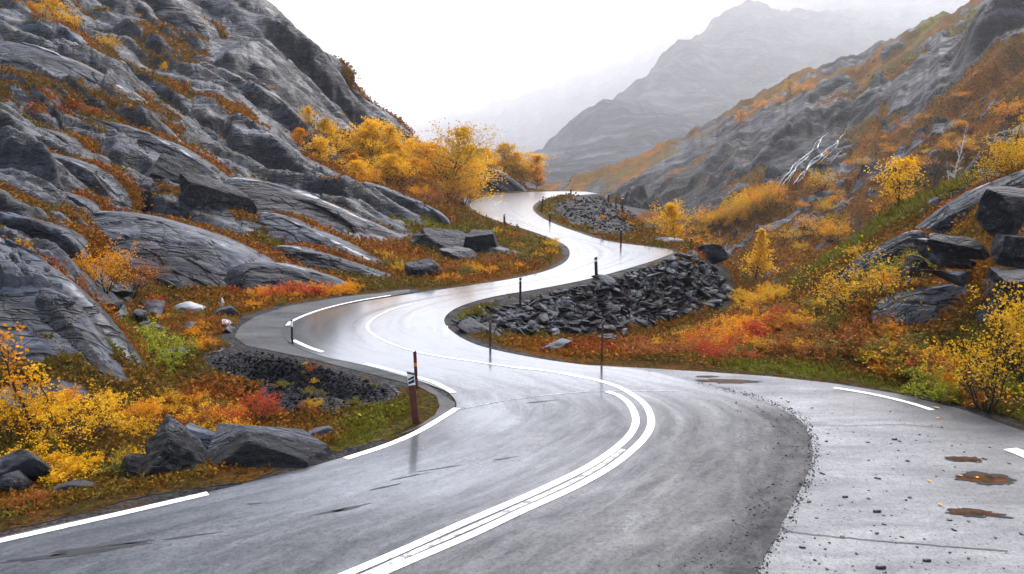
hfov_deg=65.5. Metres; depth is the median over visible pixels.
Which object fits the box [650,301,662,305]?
rubble stone
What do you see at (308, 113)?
birch tree
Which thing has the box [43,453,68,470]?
dwarf shrub
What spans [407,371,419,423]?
marker post
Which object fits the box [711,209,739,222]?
bush
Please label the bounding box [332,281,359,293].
heather clump
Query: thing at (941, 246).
boulder
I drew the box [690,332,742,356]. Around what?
dwarf shrub
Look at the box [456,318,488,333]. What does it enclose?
boulder
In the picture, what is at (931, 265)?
dwarf shrub
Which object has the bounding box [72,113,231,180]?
rock slab
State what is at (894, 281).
dwarf shrub
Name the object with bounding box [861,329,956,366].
dwarf shrub
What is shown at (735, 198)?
bush
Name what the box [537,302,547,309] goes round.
rubble stone
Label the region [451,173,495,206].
bush
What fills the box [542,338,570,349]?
boulder
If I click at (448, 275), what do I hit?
dwarf shrub
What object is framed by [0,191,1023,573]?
road
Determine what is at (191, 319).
dwarf shrub
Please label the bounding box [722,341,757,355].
dwarf shrub
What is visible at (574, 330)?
rubble stone
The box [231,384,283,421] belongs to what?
bush
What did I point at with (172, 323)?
dwarf shrub
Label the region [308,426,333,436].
stone
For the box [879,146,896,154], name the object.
bush
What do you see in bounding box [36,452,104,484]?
dwarf shrub
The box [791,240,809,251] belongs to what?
bush
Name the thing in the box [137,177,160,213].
boulder
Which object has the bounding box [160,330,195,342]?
dwarf shrub
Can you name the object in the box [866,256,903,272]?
dwarf shrub
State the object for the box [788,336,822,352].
dwarf shrub
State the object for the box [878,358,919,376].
dwarf shrub
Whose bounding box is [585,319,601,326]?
rubble stone
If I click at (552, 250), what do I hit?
dwarf shrub
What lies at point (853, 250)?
dwarf shrub
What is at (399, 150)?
birch tree
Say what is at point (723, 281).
rubble stone
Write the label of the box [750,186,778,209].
bush
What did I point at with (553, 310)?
rubble
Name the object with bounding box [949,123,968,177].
bare birch
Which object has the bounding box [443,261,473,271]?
dwarf shrub
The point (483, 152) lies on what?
birch tree
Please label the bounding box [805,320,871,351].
dwarf shrub
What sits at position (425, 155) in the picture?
birch tree
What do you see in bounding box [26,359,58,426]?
sapling
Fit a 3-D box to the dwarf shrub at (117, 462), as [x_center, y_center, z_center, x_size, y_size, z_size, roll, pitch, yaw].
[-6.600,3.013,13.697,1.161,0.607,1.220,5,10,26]
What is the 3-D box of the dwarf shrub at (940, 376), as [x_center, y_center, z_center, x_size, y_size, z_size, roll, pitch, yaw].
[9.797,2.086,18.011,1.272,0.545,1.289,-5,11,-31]
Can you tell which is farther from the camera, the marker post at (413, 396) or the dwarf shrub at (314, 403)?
the dwarf shrub at (314, 403)
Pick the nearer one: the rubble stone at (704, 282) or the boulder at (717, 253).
the rubble stone at (704, 282)
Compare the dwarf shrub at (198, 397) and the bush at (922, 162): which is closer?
the dwarf shrub at (198, 397)
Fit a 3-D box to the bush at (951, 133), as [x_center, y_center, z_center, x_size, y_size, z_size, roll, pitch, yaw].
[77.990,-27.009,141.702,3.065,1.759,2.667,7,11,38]
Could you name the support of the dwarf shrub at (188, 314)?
on the ground at (282, 54)
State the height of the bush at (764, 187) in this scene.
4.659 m
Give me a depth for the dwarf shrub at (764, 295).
34.43 m
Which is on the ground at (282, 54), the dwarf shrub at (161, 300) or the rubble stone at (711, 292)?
the dwarf shrub at (161, 300)
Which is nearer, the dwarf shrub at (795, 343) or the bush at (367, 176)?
the dwarf shrub at (795, 343)
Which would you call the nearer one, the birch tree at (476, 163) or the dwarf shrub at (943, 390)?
the dwarf shrub at (943, 390)
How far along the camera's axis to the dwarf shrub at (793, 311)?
26.09 m
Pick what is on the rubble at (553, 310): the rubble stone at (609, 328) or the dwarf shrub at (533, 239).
the rubble stone at (609, 328)
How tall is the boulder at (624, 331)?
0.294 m
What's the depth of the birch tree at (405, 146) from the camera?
83.47 m
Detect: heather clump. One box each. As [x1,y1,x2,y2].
[244,284,267,296]
[257,284,286,296]
[276,281,306,290]
[283,280,318,291]
[285,283,306,292]
[296,283,326,293]
[307,280,340,294]
[309,283,334,295]
[317,283,342,296]
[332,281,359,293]
[341,277,366,287]
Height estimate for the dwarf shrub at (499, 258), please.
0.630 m
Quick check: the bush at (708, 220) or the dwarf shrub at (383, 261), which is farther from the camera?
the bush at (708, 220)
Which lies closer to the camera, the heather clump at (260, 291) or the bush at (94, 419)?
the bush at (94, 419)
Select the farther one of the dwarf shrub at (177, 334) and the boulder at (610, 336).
the boulder at (610, 336)
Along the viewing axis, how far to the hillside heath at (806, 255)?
134.47 m
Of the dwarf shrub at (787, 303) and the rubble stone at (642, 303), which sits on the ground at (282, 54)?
the dwarf shrub at (787, 303)
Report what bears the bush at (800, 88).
on the hillside
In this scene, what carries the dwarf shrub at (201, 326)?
on the ground at (282, 54)
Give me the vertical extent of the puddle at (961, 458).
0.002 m
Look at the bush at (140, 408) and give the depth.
16.16 m
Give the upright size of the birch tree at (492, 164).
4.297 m
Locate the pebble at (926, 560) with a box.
[922,558,930,561]
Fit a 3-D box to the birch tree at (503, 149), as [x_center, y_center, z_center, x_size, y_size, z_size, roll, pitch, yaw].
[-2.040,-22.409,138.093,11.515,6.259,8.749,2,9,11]
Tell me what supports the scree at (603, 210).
on the ground at (282, 54)
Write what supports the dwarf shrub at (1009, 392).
on the ground at (282, 54)
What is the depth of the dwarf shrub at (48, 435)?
14.93 m
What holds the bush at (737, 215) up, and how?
on the hillside
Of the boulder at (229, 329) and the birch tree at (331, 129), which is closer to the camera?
the boulder at (229, 329)
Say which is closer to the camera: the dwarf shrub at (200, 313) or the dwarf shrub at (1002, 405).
the dwarf shrub at (1002, 405)
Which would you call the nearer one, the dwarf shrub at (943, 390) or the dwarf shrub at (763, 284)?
the dwarf shrub at (943, 390)
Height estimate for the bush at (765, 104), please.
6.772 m
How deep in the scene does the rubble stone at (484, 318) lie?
25.93 m
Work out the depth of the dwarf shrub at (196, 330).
23.51 m
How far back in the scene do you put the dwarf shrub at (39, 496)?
11.96 m
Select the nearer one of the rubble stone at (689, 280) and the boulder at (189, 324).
the boulder at (189, 324)
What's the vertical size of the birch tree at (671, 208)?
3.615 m
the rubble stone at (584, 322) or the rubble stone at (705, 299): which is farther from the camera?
the rubble stone at (705, 299)
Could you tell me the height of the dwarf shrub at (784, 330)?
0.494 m
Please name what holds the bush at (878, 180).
on the hillside
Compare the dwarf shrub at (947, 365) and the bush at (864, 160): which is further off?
the bush at (864, 160)
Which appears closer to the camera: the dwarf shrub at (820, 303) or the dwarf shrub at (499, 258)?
the dwarf shrub at (820, 303)
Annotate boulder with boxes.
[0,449,53,482]
[0,470,34,491]
[53,480,96,490]
[98,299,123,312]
[110,282,132,297]
[117,453,144,480]
[130,276,147,286]
[131,309,147,322]
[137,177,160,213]
[138,300,165,314]
[138,321,166,331]
[141,414,206,476]
[142,347,188,360]
[147,153,216,183]
[174,301,205,313]
[178,172,257,215]
[183,321,198,328]
[186,423,215,448]
[205,423,332,467]
[213,305,238,315]
[221,319,231,325]
[223,325,236,332]
[404,258,445,276]
[410,227,501,249]
[439,246,478,259]
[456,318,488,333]
[463,229,498,252]
[482,246,538,258]
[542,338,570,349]
[596,333,616,339]
[621,328,627,335]
[652,237,683,241]
[695,243,729,263]
[899,255,927,277]
[911,238,976,269]
[921,269,971,285]
[925,233,989,259]
[977,186,1023,236]
[986,266,1023,290]
[990,234,1023,268]
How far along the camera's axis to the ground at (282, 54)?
45.29 m
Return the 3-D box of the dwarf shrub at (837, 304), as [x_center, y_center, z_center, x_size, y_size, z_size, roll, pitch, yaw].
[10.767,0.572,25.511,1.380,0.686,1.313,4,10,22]
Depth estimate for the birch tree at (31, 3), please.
73.80 m
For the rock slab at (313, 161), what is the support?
on the ground at (282, 54)
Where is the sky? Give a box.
[268,0,732,122]
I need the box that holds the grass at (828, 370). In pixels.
[0,68,1023,519]
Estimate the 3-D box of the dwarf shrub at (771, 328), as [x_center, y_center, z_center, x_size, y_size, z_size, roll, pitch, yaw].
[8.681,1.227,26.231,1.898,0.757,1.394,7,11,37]
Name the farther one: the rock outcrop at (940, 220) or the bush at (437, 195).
the bush at (437, 195)
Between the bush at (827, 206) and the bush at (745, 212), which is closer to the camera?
the bush at (827, 206)
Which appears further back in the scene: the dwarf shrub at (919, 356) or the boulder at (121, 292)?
the boulder at (121, 292)
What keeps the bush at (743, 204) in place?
on the hillside
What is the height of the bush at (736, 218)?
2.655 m
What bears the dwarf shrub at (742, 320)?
on the ground at (282, 54)
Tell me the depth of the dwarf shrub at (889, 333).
20.91 m
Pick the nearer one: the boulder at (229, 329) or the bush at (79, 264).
the boulder at (229, 329)
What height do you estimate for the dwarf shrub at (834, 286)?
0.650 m
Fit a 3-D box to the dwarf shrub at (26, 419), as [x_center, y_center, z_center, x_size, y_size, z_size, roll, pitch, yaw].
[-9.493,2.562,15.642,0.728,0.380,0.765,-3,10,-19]
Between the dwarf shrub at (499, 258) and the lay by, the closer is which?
the lay by
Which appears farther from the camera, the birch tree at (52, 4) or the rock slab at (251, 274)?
the birch tree at (52, 4)
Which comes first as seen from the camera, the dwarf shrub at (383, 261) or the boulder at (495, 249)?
the dwarf shrub at (383, 261)
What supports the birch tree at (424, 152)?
on the ground at (282, 54)
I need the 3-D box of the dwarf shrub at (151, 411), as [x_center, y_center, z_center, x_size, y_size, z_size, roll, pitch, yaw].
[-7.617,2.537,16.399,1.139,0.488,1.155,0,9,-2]
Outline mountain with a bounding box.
[404,0,969,188]
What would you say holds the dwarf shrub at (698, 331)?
on the ground at (282, 54)
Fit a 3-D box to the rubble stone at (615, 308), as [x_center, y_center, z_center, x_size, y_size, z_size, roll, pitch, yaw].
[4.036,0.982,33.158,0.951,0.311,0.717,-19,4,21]
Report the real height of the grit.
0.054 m
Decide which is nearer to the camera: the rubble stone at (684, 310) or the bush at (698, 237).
the rubble stone at (684, 310)
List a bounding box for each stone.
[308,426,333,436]
[480,315,487,322]
[481,322,495,329]
[486,305,505,316]
[497,324,508,328]
[503,305,517,309]
[522,312,539,321]
[526,319,537,329]
[528,298,540,305]
[530,305,547,311]
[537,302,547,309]
[539,311,549,322]
[547,321,562,325]
[552,329,560,335]
[556,306,569,310]
[558,327,580,332]
[560,313,573,318]
[573,314,582,318]
[575,301,586,306]
[578,319,590,324]
[580,309,594,317]
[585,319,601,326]
[591,274,616,287]
[595,287,611,291]
[599,302,613,311]
[599,324,616,330]
[609,304,620,313]
[611,288,620,292]
[612,287,625,296]
[632,291,642,299]
[632,308,645,314]
[634,317,646,325]
[639,301,657,308]
[643,289,654,293]
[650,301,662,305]
[660,312,674,316]
[661,309,671,312]
[667,263,678,269]
[670,279,683,286]
[671,298,685,305]
[674,253,691,259]
[676,295,688,300]
[677,277,693,283]
[680,307,690,312]
[687,249,700,260]
[692,287,711,297]
[700,301,713,306]
[701,297,713,300]
[702,280,710,285]
[705,289,718,295]
[707,299,721,304]
[708,264,717,271]
[715,293,726,297]
[717,278,726,285]
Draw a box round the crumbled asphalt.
[695,381,820,573]
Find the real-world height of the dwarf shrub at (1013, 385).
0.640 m
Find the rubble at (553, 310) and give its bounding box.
[457,251,733,334]
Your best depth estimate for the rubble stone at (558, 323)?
29.40 m
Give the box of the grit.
[658,393,826,573]
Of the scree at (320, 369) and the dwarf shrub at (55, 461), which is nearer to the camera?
the dwarf shrub at (55, 461)
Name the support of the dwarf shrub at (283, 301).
on the ground at (282, 54)
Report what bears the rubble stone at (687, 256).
on the rubble at (553, 310)
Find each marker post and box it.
[290,319,293,342]
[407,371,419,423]
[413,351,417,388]
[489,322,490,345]
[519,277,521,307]
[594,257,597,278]
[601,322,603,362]
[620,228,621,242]
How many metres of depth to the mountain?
2374.78 m
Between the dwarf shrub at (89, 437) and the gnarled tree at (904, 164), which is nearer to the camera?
the dwarf shrub at (89, 437)
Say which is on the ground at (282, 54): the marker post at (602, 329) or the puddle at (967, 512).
the marker post at (602, 329)
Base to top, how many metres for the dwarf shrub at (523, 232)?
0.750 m
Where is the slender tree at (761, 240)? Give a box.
[733,228,782,278]
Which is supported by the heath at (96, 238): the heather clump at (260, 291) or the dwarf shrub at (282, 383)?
the heather clump at (260, 291)
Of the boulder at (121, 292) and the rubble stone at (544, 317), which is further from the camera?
the rubble stone at (544, 317)
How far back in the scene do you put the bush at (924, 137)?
147.79 m
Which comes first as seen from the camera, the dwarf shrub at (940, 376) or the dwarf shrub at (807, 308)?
the dwarf shrub at (940, 376)
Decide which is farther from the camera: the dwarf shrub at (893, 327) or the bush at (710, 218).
the bush at (710, 218)
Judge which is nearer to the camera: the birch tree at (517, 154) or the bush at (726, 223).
the bush at (726, 223)
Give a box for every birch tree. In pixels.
[24,1,40,16]
[34,0,83,19]
[159,61,169,69]
[289,125,312,146]
[296,133,342,164]
[298,105,323,125]
[313,115,338,137]
[313,121,360,150]
[337,116,388,157]
[338,156,385,180]
[339,151,374,168]
[342,116,404,161]
[355,119,419,165]
[369,152,404,177]
[370,139,426,172]
[371,152,424,182]
[388,135,421,162]
[391,117,509,194]
[398,155,449,188]
[403,138,506,199]
[405,137,467,179]
[433,136,506,201]
[466,153,507,188]
[474,147,497,163]
[477,144,507,168]
[480,140,530,172]
[482,152,507,173]
[495,157,537,183]
[498,149,532,175]
[512,152,556,181]
[521,163,552,188]
[646,198,702,237]
[730,109,753,124]
[781,79,798,93]
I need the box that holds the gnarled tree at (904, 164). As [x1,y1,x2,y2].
[863,154,928,204]
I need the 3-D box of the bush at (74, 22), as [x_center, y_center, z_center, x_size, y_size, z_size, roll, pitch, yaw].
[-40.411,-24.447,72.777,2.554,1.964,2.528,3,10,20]
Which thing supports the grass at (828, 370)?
on the ground at (282, 54)
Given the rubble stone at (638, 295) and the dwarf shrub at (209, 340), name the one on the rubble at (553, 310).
the rubble stone at (638, 295)
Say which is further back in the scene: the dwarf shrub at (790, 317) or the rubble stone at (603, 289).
the rubble stone at (603, 289)
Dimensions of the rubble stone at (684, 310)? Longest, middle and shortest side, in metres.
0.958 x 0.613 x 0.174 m
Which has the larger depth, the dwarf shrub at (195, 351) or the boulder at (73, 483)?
the dwarf shrub at (195, 351)
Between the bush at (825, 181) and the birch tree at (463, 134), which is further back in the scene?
the bush at (825, 181)
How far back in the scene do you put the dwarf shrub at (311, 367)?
19.88 m
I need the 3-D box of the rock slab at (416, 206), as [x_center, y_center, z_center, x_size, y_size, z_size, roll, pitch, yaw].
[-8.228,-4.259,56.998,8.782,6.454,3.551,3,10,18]
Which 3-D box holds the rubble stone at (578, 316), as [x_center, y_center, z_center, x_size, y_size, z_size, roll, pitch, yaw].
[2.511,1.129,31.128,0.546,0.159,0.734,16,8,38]
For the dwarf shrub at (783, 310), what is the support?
on the ground at (282, 54)
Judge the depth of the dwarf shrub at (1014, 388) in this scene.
16.95 m
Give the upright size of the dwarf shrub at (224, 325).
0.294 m
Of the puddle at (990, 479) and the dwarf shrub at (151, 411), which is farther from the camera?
the dwarf shrub at (151, 411)
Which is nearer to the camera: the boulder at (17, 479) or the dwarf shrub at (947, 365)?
the boulder at (17, 479)
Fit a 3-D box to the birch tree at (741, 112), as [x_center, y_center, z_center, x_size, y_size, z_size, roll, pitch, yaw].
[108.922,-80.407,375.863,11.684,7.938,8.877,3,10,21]
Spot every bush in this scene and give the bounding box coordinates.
[0,376,66,437]
[9,379,146,449]
[60,10,85,28]
[68,233,156,293]
[73,258,88,270]
[92,33,122,50]
[97,250,174,298]
[119,395,163,419]
[165,398,191,413]
[198,402,246,423]
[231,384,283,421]
[355,166,387,183]
[374,174,424,189]
[407,178,476,207]
[407,183,431,197]
[436,174,478,202]
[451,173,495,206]
[675,226,723,243]
[690,201,730,227]
[692,224,708,234]
[698,212,718,226]
[700,214,719,228]
[708,205,735,228]
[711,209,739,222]
[719,196,757,221]
[722,198,752,221]
[723,218,734,227]
[724,213,747,224]
[726,188,762,205]
[728,255,756,270]
[733,183,783,213]
[735,197,767,214]
[735,208,752,217]
[744,178,787,196]
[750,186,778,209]
[753,98,771,109]
[757,180,788,203]
[758,222,811,244]
[769,93,785,104]
[780,239,913,317]
[790,215,822,230]
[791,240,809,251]
[792,82,813,92]
[794,200,810,209]
[799,230,956,315]
[803,164,843,190]
[806,222,855,240]
[812,219,850,241]
[813,201,838,212]
[817,212,853,225]
[827,186,847,195]
[827,188,881,237]
[828,193,847,204]
[844,157,859,165]
[849,253,943,305]
[851,156,871,166]
[851,200,894,216]
[871,176,888,184]
[875,332,919,364]
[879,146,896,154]
[886,298,1023,412]
[896,141,911,148]
[908,314,1015,387]
[909,153,940,168]
[911,132,936,142]
[915,135,972,189]
[936,134,975,150]
[939,138,973,155]
[942,132,955,138]
[945,161,963,169]
[952,90,970,99]
[953,119,970,129]
[962,123,980,132]
[962,148,1021,187]
[966,275,1023,397]
[968,132,1023,176]
[984,94,1023,119]
[999,137,1023,169]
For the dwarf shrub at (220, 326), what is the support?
on the ground at (282, 54)
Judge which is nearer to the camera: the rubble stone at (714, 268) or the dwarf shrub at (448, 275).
the dwarf shrub at (448, 275)
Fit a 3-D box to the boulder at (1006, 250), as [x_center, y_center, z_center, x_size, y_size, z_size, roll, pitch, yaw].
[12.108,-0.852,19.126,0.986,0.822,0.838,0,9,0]
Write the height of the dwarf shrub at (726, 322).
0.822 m
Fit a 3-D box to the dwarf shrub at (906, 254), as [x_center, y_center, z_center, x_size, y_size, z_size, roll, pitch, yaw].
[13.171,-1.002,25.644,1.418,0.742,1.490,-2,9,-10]
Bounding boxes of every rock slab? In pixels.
[0,41,149,102]
[0,211,104,262]
[0,237,145,368]
[38,127,97,150]
[51,153,140,211]
[64,191,111,213]
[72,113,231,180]
[90,211,294,288]
[153,7,223,39]
[223,177,400,239]
[224,262,347,290]
[254,212,387,266]
[272,245,393,278]
[302,153,349,175]
[324,51,353,88]
[354,86,401,125]
[360,182,451,225]
[477,168,526,191]
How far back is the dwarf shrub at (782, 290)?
34.68 m
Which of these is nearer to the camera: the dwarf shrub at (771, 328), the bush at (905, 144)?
the dwarf shrub at (771, 328)
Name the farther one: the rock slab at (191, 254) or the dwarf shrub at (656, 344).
the rock slab at (191, 254)
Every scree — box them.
[213,350,388,421]
[548,196,641,233]
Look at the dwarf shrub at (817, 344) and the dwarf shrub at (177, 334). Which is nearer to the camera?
the dwarf shrub at (817, 344)
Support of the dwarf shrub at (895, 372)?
on the grass at (828, 370)
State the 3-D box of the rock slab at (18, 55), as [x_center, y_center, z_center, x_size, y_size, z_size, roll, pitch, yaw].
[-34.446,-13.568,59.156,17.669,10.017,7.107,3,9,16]
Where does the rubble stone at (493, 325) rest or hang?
on the rubble at (553, 310)
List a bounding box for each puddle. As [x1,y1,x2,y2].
[696,375,718,376]
[697,379,756,382]
[945,508,1012,517]
[946,456,981,461]
[955,471,1016,484]
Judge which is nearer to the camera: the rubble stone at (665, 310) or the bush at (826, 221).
the rubble stone at (665, 310)
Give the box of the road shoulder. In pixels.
[234,289,455,434]
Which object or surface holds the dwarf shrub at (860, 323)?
on the ground at (282, 54)
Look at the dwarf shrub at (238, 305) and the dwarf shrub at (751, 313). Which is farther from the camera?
the dwarf shrub at (751, 313)
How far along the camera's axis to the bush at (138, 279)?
28.26 m
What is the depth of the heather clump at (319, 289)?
30.57 m
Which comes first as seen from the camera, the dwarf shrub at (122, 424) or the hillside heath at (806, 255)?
the dwarf shrub at (122, 424)
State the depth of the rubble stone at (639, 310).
34.98 m
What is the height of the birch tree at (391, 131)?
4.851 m
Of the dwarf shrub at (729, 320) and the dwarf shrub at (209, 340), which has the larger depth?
the dwarf shrub at (729, 320)
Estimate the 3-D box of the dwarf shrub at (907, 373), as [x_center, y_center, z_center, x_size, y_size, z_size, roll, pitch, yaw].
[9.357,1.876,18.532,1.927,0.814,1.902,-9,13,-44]
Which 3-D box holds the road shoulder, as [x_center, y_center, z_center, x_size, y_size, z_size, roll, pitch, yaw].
[-5.239,1.501,22.973,5.627,0.001,17.135,-2,9,-11]
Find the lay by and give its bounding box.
[595,365,1023,573]
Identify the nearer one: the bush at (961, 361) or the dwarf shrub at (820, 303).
the bush at (961, 361)
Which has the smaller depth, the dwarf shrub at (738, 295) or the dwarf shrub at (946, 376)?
the dwarf shrub at (946, 376)
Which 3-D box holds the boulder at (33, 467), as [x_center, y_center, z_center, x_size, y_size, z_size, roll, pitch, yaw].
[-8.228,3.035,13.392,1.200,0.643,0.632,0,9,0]
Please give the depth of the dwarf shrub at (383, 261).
37.52 m
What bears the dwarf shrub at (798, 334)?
on the ground at (282, 54)
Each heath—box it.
[0,0,1023,519]
[594,9,1023,285]
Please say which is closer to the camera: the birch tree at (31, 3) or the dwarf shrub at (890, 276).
the dwarf shrub at (890, 276)
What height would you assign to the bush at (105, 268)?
2.062 m
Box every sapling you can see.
[0,321,71,441]
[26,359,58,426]
[870,191,892,219]
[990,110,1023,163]
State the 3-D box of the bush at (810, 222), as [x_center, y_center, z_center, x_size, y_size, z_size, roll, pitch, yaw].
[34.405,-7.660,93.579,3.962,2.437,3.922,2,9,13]
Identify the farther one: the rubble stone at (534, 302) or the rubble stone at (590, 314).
the rubble stone at (590, 314)
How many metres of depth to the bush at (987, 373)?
16.21 m
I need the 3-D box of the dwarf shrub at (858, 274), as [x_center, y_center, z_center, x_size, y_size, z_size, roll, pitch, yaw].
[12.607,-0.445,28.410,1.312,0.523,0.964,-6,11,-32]
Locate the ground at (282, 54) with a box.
[0,0,1023,536]
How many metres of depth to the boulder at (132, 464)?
13.22 m
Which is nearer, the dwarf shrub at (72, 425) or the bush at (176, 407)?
the dwarf shrub at (72, 425)
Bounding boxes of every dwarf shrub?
[0,439,75,468]
[0,486,50,515]
[9,409,44,426]
[13,237,35,247]
[24,389,87,417]
[28,429,61,445]
[30,382,84,402]
[33,401,82,423]
[35,462,86,484]
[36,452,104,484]
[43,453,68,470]
[53,458,80,473]
[57,417,93,431]
[61,449,104,470]
[62,429,106,442]
[81,440,145,475]
[88,389,120,407]
[108,398,162,422]
[108,445,145,463]
[111,413,158,437]
[132,316,199,356]
[136,395,170,416]
[139,333,202,372]
[144,291,173,311]
[148,386,181,401]
[156,313,176,318]
[159,306,189,318]
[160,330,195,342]
[162,320,179,330]
[172,404,225,427]
[174,399,229,421]
[176,309,199,319]
[178,340,195,352]
[179,315,199,325]
[179,325,211,337]
[182,388,212,403]
[185,347,206,354]
[187,318,211,329]
[192,309,206,317]
[193,315,220,324]
[193,334,213,339]
[193,394,239,411]
[193,417,248,429]
[195,335,220,345]
[211,325,225,333]
[214,400,248,417]
[217,317,237,327]
[224,412,260,425]
[230,301,254,309]
[246,300,265,308]
[274,298,287,305]
[274,378,293,387]
[283,289,307,297]
[297,401,312,410]
[301,385,319,394]
[303,398,324,407]
[305,364,318,371]
[307,405,323,414]
[345,396,363,403]
[373,249,396,260]
[378,253,408,268]
[386,260,403,270]
[434,263,451,276]
[436,271,459,279]
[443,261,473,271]
[444,262,474,274]
[464,264,488,271]
[467,256,489,264]
[477,263,498,272]
[481,252,507,262]
[504,252,519,260]
[509,259,523,268]
[510,248,528,257]
[511,230,528,237]
[513,233,538,242]
[513,241,541,250]
[540,247,558,254]
[542,236,564,246]
[620,333,676,352]
[621,332,690,357]
[652,336,665,344]
[659,338,697,353]
[666,320,700,336]
[672,325,714,344]
[678,327,712,339]
[680,327,727,349]
[683,321,725,336]
[685,317,727,334]
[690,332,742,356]
[697,329,747,348]
[699,325,723,337]
[700,328,756,346]
[703,313,736,329]
[710,317,746,330]
[712,327,759,346]
[715,306,733,314]
[715,344,763,357]
[716,317,770,340]
[722,305,760,318]
[722,316,761,332]
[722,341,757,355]
[724,311,763,325]
[727,287,750,301]
[730,315,772,334]
[731,293,756,310]
[732,314,783,334]
[737,349,763,359]
[739,303,779,319]
[743,305,769,316]
[748,293,774,307]
[749,311,793,331]
[749,333,786,350]
[750,284,788,304]
[751,294,778,308]
[756,300,789,316]
[756,304,800,329]
[757,280,774,290]
[760,323,825,355]
[762,284,784,298]
[763,303,804,314]
[768,299,797,312]
[768,314,802,328]
[770,343,794,356]
[774,284,792,296]
[775,308,814,321]
[775,325,801,337]
[777,295,821,316]
[782,330,815,340]
[787,310,825,324]
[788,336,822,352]
[791,317,825,336]
[792,339,843,362]
[801,313,848,335]
[803,294,831,307]
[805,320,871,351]
[805,334,870,363]
[818,310,846,324]
[825,280,844,293]
[825,296,855,310]
[825,327,886,356]
[826,326,881,349]
[828,314,877,331]
[838,311,915,338]
[842,242,865,255]
[848,267,869,280]
[849,329,890,341]
[854,324,895,342]
[855,274,897,291]
[855,337,940,366]
[860,339,959,373]
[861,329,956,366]
[862,354,899,370]
[863,267,895,279]
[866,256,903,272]
[868,312,919,335]
[871,267,898,278]
[872,272,922,288]
[873,356,904,379]
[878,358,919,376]
[883,337,922,353]
[883,352,947,390]
[893,352,964,382]
[894,245,920,259]
[898,358,969,404]
[903,250,937,266]
[904,349,944,370]
[907,367,960,392]
[914,345,952,370]
[916,356,993,391]
[924,356,963,377]
[942,379,1006,410]
[957,381,1023,415]
[972,362,1011,382]
[976,369,1023,396]
[981,391,1023,417]
[994,378,1023,395]
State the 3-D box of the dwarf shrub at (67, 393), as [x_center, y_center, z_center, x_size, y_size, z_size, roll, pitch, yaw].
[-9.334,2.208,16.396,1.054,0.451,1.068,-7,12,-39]
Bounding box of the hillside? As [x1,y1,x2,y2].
[537,0,1023,285]
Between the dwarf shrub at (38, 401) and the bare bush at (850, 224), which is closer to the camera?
the dwarf shrub at (38, 401)
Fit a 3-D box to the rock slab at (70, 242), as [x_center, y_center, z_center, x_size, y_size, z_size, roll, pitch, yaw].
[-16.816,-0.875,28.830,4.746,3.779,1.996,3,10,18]
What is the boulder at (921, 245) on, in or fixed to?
on the ground at (282, 54)
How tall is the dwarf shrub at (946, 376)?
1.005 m
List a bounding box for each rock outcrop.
[830,230,926,289]
[850,283,970,330]
[915,169,1023,233]
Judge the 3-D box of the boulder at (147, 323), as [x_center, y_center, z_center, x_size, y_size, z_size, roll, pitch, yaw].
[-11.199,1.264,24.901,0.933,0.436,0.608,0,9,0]
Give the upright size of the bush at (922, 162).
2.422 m
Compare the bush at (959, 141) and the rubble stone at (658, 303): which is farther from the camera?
the bush at (959, 141)
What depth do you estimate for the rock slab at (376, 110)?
113.88 m
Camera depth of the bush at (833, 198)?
112.52 m
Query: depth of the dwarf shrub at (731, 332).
24.49 m
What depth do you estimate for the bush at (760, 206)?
126.93 m
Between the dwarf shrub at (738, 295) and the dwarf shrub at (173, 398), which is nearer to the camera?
the dwarf shrub at (173, 398)
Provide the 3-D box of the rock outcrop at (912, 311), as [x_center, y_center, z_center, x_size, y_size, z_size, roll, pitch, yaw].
[11.837,1.508,22.015,4.560,3.303,3.164,0,9,0]
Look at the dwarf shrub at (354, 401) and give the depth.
17.35 m
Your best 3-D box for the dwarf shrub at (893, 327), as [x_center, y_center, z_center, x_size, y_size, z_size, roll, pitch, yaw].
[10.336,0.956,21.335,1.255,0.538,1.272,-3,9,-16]
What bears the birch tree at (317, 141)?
on the ground at (282, 54)
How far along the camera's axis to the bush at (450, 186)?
71.27 m
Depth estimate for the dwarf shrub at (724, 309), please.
39.92 m
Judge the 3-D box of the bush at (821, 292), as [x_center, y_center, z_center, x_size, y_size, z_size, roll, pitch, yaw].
[9.890,-0.072,23.901,3.580,3.092,3.216,7,11,38]
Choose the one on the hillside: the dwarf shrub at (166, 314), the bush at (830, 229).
the bush at (830, 229)
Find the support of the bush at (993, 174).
on the ground at (282, 54)
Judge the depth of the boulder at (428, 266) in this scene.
34.74 m
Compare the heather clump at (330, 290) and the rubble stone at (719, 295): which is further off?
the rubble stone at (719, 295)
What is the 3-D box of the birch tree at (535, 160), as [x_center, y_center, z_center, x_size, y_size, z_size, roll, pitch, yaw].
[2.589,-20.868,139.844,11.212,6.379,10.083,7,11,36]
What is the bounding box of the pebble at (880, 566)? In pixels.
[875,564,885,568]
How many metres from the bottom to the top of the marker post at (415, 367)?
1.125 m
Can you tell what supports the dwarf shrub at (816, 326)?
on the ground at (282, 54)
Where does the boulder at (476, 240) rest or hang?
on the ground at (282, 54)
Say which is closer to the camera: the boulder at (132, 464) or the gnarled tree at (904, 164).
the boulder at (132, 464)
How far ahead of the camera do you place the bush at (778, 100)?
374.52 m
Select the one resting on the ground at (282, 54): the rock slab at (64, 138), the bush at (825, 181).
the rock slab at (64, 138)
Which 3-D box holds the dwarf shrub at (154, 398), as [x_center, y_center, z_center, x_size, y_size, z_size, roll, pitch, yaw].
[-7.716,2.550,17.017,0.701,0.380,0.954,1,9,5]
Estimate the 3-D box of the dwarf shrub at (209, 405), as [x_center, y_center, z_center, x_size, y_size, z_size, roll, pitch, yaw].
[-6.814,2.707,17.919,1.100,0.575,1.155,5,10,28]
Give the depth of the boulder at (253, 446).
13.68 m
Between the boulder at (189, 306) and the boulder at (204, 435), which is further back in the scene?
the boulder at (189, 306)

